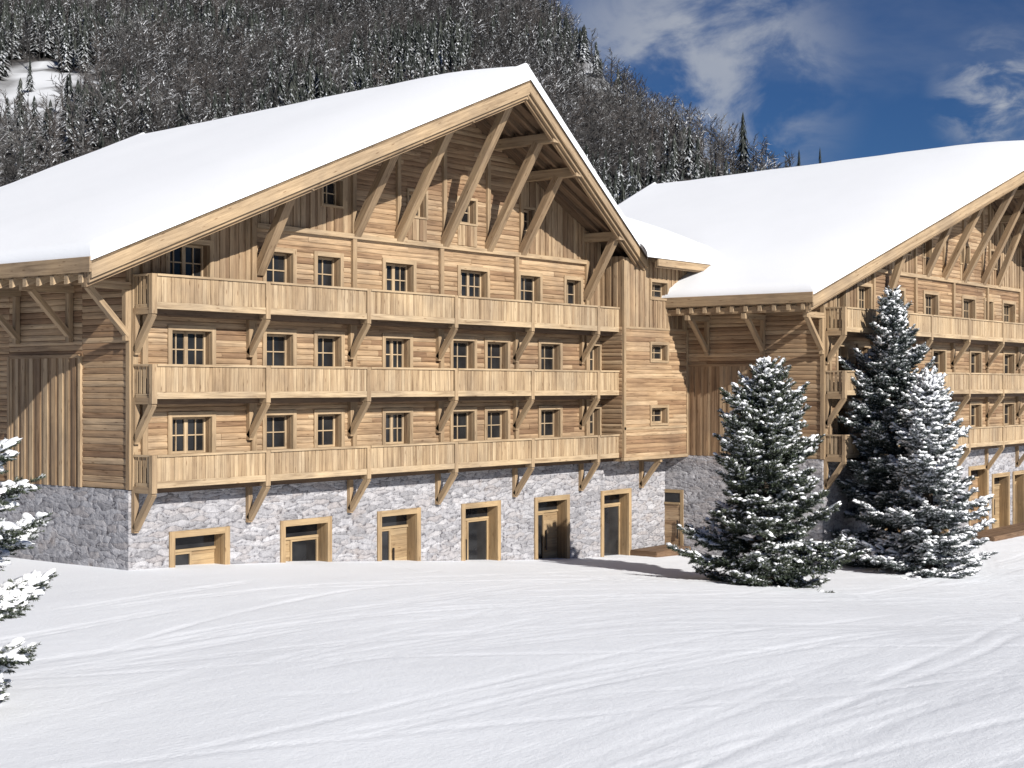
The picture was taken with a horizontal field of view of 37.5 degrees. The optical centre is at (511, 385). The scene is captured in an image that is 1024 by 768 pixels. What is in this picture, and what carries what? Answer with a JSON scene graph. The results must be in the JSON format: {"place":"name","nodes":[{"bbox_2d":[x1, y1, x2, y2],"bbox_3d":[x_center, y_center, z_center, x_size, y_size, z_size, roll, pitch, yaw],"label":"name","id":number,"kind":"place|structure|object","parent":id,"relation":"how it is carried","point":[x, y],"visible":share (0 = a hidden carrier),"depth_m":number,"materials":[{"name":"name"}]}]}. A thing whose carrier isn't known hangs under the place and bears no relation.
{"place":"outdoors","nodes":[
{"label":"outdoors","id":0,"kind":"place"},
{"bbox_2d":[0,0,723,196],"bbox_3d":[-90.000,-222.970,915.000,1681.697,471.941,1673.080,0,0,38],"label":"mountain","id":1,"kind":"structure","parent":0,"point":[43,70],"depth_m":718.08,"materials":[{"name":"white snow"}]},
{"bbox_2d":[23,60,34,91],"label":"conifer","id":2,"kind":"object","parent":1,"relation":"on","point":[29,85],"visible":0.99,"depth_m":704.57,"materials":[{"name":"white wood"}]},
{"bbox_2d":[0,0,763,204],"bbox_3d":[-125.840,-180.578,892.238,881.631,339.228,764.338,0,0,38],"label":"conifer wood","id":3,"kind":"object","parent":1,"relation":"on","point":[440,47],"visible":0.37,"depth_m":726.09,"materials":[{"name":"plant"}]},
{"bbox_2d":[0,0,802,188],"bbox_3d":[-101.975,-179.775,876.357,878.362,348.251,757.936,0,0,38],"label":"bare wood","id":4,"kind":"object","parent":1,"relation":"on","point":[299,49],"visible":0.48,"depth_m":689.72,"materials":[{"name":"plant"}]},
{"bbox_2d":[734,113,750,173],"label":"conifer","id":5,"kind":"object","parent":1,"relation":"on","point":[742,148],"visible":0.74,"depth_m":555.33,"materials":[{"name":"plant"}]},
{"bbox_2d":[797,152,800,165],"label":"conifer","id":6,"kind":"object","parent":1,"relation":"on","point":[798,162],"visible":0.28,"depth_m":539.76,"materials":[{"name":"green plant"}]},
{"bbox_2d":[0,536,1023,767],"bbox_3d":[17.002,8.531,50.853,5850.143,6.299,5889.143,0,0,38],"label":"snow field","id":7,"kind":"structure","parent":0,"point":[623,661],"depth_m":30.92,"materials":[{"name":"white snow"}]},
{"bbox_2d":[0,436,59,703],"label":"snowy spruce","id":8,"kind":"object","parent":7,"relation":"on","point":[17,594],"visible":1,"depth_m":27.96,"materials":[{"name":"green plant"}]},
{"bbox_2d":[0,63,647,569],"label":"timber chalet","id":9,"kind":"object","parent":7,"relation":"on","point":[376,323],"visible":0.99,"depth_m":55.34,"materials":[{"name":"wood"}]},
{"bbox_2d":[165,239,213,276],"bbox_3d":[-10.884,-4.145,50.305,0.465,1.529,2.040,0,0,38],"label":"window","id":10,"kind":"structure","parent":9,"relation":"in","point":[190,259],"depth_m":50.68,"materials":[{"name":"beige glass"}]},
{"bbox_2d":[167,411,215,454],"bbox_3d":[-10.822,1.620,50.384,0.465,1.519,2.040,0,0,38],"label":"window","id":11,"kind":"structure","parent":9,"relation":"in","point":[187,432],"depth_m":50.64,"materials":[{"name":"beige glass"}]},
{"bbox_2d":[167,325,215,366],"bbox_3d":[-10.822,-1.245,50.384,0.465,1.529,2.040,0,0,38],"label":"window","id":12,"kind":"structure","parent":9,"relation":"in","point":[192,344],"depth_m":50.63,"materials":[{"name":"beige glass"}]},
{"bbox_2d":[169,526,229,567],"bbox_3d":[-10.702,6.700,50.753,0.660,3.800,2.590,0,0,38],"label":"doorway","id":13,"kind":"structure","parent":9,"relation":"in","point":[207,545],"depth_m":51.10,"materials":[{"name":"beige wood"}]},
{"bbox_2d":[261,247,296,282],"bbox_3d":[-8.384,-4.145,53.504,0.465,1.529,1.620,0,0,38],"label":"window","id":14,"kind":"structure","parent":9,"relation":"in","point":[282,267],"depth_m":53.88,"materials":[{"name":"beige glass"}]},
{"bbox_2d":[262,410,296,449],"bbox_3d":[-8.384,1.620,53.504,0.465,1.519,1.620,0,0,38],"label":"window","id":15,"kind":"structure","parent":9,"relation":"in","point":[279,427],"depth_m":53.80,"materials":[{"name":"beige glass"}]},
{"bbox_2d":[262,329,296,365],"bbox_3d":[-8.384,-1.245,53.504,0.465,1.529,1.620,0,0,38],"label":"window","id":16,"kind":"structure","parent":9,"relation":"in","point":[279,348],"depth_m":53.80,"materials":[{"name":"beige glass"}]},
{"bbox_2d":[280,516,331,562],"bbox_3d":[-7.661,6.695,54.646,0.660,3.810,2.550,0,0,38],"label":"doorway","id":17,"kind":"structure","parent":9,"relation":"in","point":[308,539],"depth_m":55.08,"materials":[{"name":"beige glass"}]},
{"bbox_2d":[313,251,343,286],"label":"window","id":18,"kind":"structure","parent":9,"relation":"in","point":[328,270],"depth_m":55.73,"materials":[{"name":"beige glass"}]},
{"bbox_2d":[313,409,344,447],"bbox_3d":[-6.861,1.620,55.455,0.465,1.519,1.570,0,0,38],"label":"window","id":19,"kind":"structure","parent":9,"relation":"in","point":[329,424],"depth_m":55.77,"materials":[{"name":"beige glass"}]},
{"bbox_2d":[313,331,344,368],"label":"window","id":20,"kind":"structure","parent":9,"relation":"in","point":[329,346],"depth_m":55.75,"materials":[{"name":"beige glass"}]},
{"bbox_2d":[321,178,344,208],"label":"window","id":21,"kind":"structure","parent":9,"relation":"in","point":[333,194],"depth_m":55.89,"materials":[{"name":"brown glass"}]},
{"bbox_2d":[381,408,412,444],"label":"window","id":22,"kind":"structure","parent":9,"relation":"in","point":[397,423],"depth_m":58.70,"materials":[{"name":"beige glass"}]},
{"bbox_2d":[381,333,412,369],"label":"window","id":23,"kind":"structure","parent":9,"relation":"in","point":[396,352],"depth_m":58.70,"materials":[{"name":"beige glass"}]},
{"bbox_2d":[381,257,416,291],"bbox_3d":[-4.512,-4.145,58.461,0.465,1.529,1.940,0,0,38],"label":"window","id":24,"kind":"structure","parent":9,"relation":"in","point":[400,276],"depth_m":58.79,"materials":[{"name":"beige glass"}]},
{"bbox_2d":[377,507,420,560],"bbox_3d":[-4.601,6.690,58.562,0.660,3.820,2.470,0,0,38],"label":"doorway","id":25,"kind":"structure","parent":9,"relation":"in","point":[399,530],"depth_m":59.06,"materials":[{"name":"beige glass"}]},
{"bbox_2d":[406,188,427,219],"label":"window","id":26,"kind":"structure","parent":9,"relation":"in","point":[422,213],"depth_m":59.57,"materials":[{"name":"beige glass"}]},
{"bbox_2d":[449,407,476,441],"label":"window","id":27,"kind":"structure","parent":9,"relation":"in","point":[463,420],"depth_m":61.89,"materials":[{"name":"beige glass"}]},
{"bbox_2d":[449,336,476,368],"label":"window","id":28,"kind":"structure","parent":9,"relation":"in","point":[463,350],"depth_m":61.87,"materials":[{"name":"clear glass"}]},
{"bbox_2d":[456,196,477,226],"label":"window","id":29,"kind":"structure","parent":9,"relation":"in","point":[470,218],"depth_m":62.06,"materials":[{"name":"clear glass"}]},
{"bbox_2d":[457,265,489,297],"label":"window","id":30,"kind":"structure","parent":9,"relation":"in","point":[473,281],"depth_m":62.37,"materials":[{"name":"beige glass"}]},
{"bbox_2d":[461,500,500,560],"bbox_3d":[-1.504,6.700,62.526,0.660,3.800,2.550,0,0,38],"label":"doorway","id":31,"kind":"structure","parent":9,"relation":"in","point":[480,521],"depth_m":63.09,"materials":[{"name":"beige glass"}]},
{"bbox_2d":[484,406,509,439],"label":"window","id":32,"kind":"structure","parent":9,"relation":"in","point":[496,419],"depth_m":63.61,"materials":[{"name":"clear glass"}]},
{"bbox_2d":[484,338,509,370],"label":"window","id":33,"kind":"structure","parent":9,"relation":"in","point":[496,350],"depth_m":63.62,"materials":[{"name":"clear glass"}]},
{"bbox_2d":[524,206,535,232],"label":"window","id":34,"kind":"structure","parent":9,"relation":"in","point":[529,214],"depth_m":65.23,"materials":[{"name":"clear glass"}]},
{"bbox_2d":[519,271,542,301],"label":"window","id":35,"kind":"structure","parent":9,"relation":"in","point":[530,283],"depth_m":65.45,"materials":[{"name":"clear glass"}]},
{"bbox_2d":[537,405,562,437],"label":"window","id":36,"kind":"structure","parent":9,"relation":"in","point":[550,418],"depth_m":66.58,"materials":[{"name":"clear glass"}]},
{"bbox_2d":[537,340,562,371],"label":"window","id":37,"kind":"structure","parent":9,"relation":"in","point":[550,352],"depth_m":66.58,"materials":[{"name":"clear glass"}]},
{"bbox_2d":[534,494,569,559],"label":"doorway","id":38,"kind":"structure","parent":9,"relation":"in","point":[551,513],"depth_m":67.02,"materials":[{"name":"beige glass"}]},
{"bbox_2d":[563,275,582,304],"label":"window","id":39,"kind":"structure","parent":9,"relation":"in","point":[573,285],"depth_m":67.88,"materials":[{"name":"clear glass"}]},
{"bbox_2d":[589,405,601,435],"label":"window","id":40,"kind":"structure","parent":9,"relation":"in","point":[595,428],"depth_m":69.12,"materials":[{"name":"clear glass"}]},
{"bbox_2d":[589,342,601,369],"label":"window","id":41,"kind":"structure","parent":9,"relation":"in","point":[595,358],"depth_m":69.13,"materials":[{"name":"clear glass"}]},
{"bbox_2d":[600,217,720,556],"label":"link building","id":42,"kind":"structure","parent":7,"relation":"on","point":[644,412],"depth_m":70.66,"materials":[{"name":"wood"}]},
{"bbox_2d":[600,488,631,556],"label":"doorway","id":43,"kind":"structure","parent":42,"relation":"in","point":[615,505],"depth_m":71.00,"materials":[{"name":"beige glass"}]},
{"bbox_2d":[649,405,668,425],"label":"window","id":44,"kind":"structure","parent":42,"relation":"in","point":[659,414],"depth_m":71.19,"materials":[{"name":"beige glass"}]},
{"bbox_2d":[649,341,668,362],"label":"window","id":45,"kind":"structure","parent":42,"relation":"in","point":[659,351],"depth_m":71.19,"materials":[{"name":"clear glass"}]},
{"bbox_2d":[650,279,668,300],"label":"window","id":46,"kind":"structure","parent":42,"relation":"in","point":[659,289],"depth_m":71.12,"materials":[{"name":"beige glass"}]},
{"bbox_2d":[630,544,690,556],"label":"timber deck","id":47,"kind":"structure","parent":7,"relation":"on","point":[659,551],"depth_m":70.92,"materials":[{"name":"brown wood"}]},
{"bbox_2d":[666,356,866,592],"bbox_3d":[9.438,3.561,56.759,7.641,9.425,5.840,0,0,38],"label":"snowy spruce","id":48,"kind":"object","parent":7,"relation":"on","point":[765,446],"visible":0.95,"depth_m":55.80,"materials":[{"name":"green plant"}]},
{"bbox_2d":[618,140,1023,564],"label":"timber chalet","id":49,"kind":"object","parent":7,"relation":"on","point":[807,267],"visible":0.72,"depth_m":75.09,"materials":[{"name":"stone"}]},
{"bbox_2d":[664,489,683,545],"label":"doorway","id":50,"kind":"structure","parent":49,"relation":"in","point":[674,499],"depth_m":73.20,"materials":[{"name":"brown wood"}]},
{"bbox_2d":[835,289,847,312],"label":"window","id":51,"kind":"structure","parent":49,"relation":"in","point":[841,300],"depth_m":70.24,"materials":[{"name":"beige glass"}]},
{"bbox_2d":[835,404,849,437],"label":"window","id":52,"kind":"structure","parent":49,"relation":"in","point":[841,429],"depth_m":70.39,"materials":[{"name":"brown glass"}]},
{"bbox_2d":[835,343,849,375],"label":"window","id":53,"kind":"structure","parent":49,"relation":"in","point":[843,351],"depth_m":70.38,"materials":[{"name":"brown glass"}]},
{"bbox_2d":[856,343,870,368],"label":"window","id":54,"kind":"structure","parent":49,"relation":"in","point":[863,348],"depth_m":71.98,"materials":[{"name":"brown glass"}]},
{"bbox_2d":[856,282,872,308],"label":"window","id":55,"kind":"structure","parent":49,"relation":"in","point":[864,295],"depth_m":72.33,"materials":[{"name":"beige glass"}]},
{"bbox_2d":[899,287,905,304],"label":"window","id":56,"kind":"structure","parent":49,"relation":"in","point":[903,290],"depth_m":75.36,"materials":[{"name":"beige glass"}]},
{"bbox_2d":[921,238,932,258],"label":"window","id":57,"kind":"structure","parent":49,"relation":"in","point":[927,247],"depth_m":78.17,"materials":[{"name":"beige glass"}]},
{"bbox_2d":[922,290,938,314],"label":"window","id":58,"kind":"structure","parent":49,"relation":"in","point":[930,302],"depth_m":78.74,"materials":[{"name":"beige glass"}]},
{"bbox_2d":[931,347,946,371],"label":"window","id":59,"kind":"structure","parent":49,"relation":"in","point":[940,361],"depth_m":79.57,"materials":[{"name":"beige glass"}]},
{"bbox_2d":[959,244,970,264],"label":"window","id":60,"kind":"structure","parent":49,"relation":"in","point":[968,247],"depth_m":82.24,"materials":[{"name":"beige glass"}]},
{"bbox_2d":[961,295,975,318],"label":"window","id":61,"kind":"structure","parent":49,"relation":"in","point":[968,303],"depth_m":82.84,"materials":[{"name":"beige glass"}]},
{"bbox_2d":[969,401,981,426],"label":"window","id":62,"kind":"structure","parent":49,"relation":"in","point":[975,408],"depth_m":83.55,"materials":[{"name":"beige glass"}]},
{"bbox_2d":[969,349,981,372],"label":"window","id":63,"kind":"structure","parent":49,"relation":"in","point":[975,356],"depth_m":83.55,"materials":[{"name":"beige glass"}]},
{"bbox_2d":[968,465,988,530],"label":"doorway","id":64,"kind":"structure","parent":49,"relation":"in","point":[981,481],"depth_m":84.39,"materials":[{"name":"brown wood"}]},
{"bbox_2d":[983,298,993,319],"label":"window","id":65,"kind":"structure","parent":49,"relation":"in","point":[991,301],"depth_m":84.97,"materials":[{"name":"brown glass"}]},
{"bbox_2d":[991,249,997,269],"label":"window","id":66,"kind":"structure","parent":49,"relation":"in","point":[992,250],"depth_m":85.47,"materials":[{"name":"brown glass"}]},
{"bbox_2d":[992,472,1009,528],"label":"doorway","id":67,"kind":"structure","parent":49,"relation":"in","point":[1000,481],"depth_m":87.05,"materials":[{"name":"brown wood"}]},
{"bbox_2d":[1002,401,1014,425],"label":"window","id":68,"kind":"structure","parent":49,"relation":"in","point":[1008,407],"depth_m":87.67,"materials":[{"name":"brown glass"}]},
{"bbox_2d":[1002,351,1014,373],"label":"window","id":69,"kind":"structure","parent":49,"relation":"in","point":[1008,359],"depth_m":87.67,"materials":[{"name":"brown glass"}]},
{"bbox_2d":[1001,300,1015,321],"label":"window","id":70,"kind":"structure","parent":49,"relation":"in","point":[1008,308],"depth_m":87.74,"materials":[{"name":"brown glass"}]},
{"bbox_2d":[1012,470,1023,523],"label":"doorway","id":71,"kind":"structure","parent":49,"relation":"in","point":[1017,476],"depth_m":89.16,"materials":[{"name":"brown wood"}]},
{"bbox_2d":[828,285,974,569],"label":"snowy spruce","id":72,"kind":"object","parent":7,"relation":"on","point":[891,363],"visible":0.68,"depth_m":68.30,"materials":[{"name":"green plant"}]},
{"bbox_2d":[839,366,998,578],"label":"snowy spruce","id":73,"kind":"object","parent":7,"relation":"on","point":[921,471],"visible":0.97,"depth_m":65.07,"materials":[{"name":"green plant"}]},
{"bbox_2d":[971,522,1023,541],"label":"timber deck","id":74,"kind":"structure","parent":7,"relation":"on","point":[1004,532],"depth_m":82.50,"materials":[{"name":"brown wood"}]},
{"bbox_2d":[540,0,1023,171],"label":"sky","id":75,"kind":"structure","parent":0,"point":[841,79],"materials":[{"name":"blue"}]}
]}

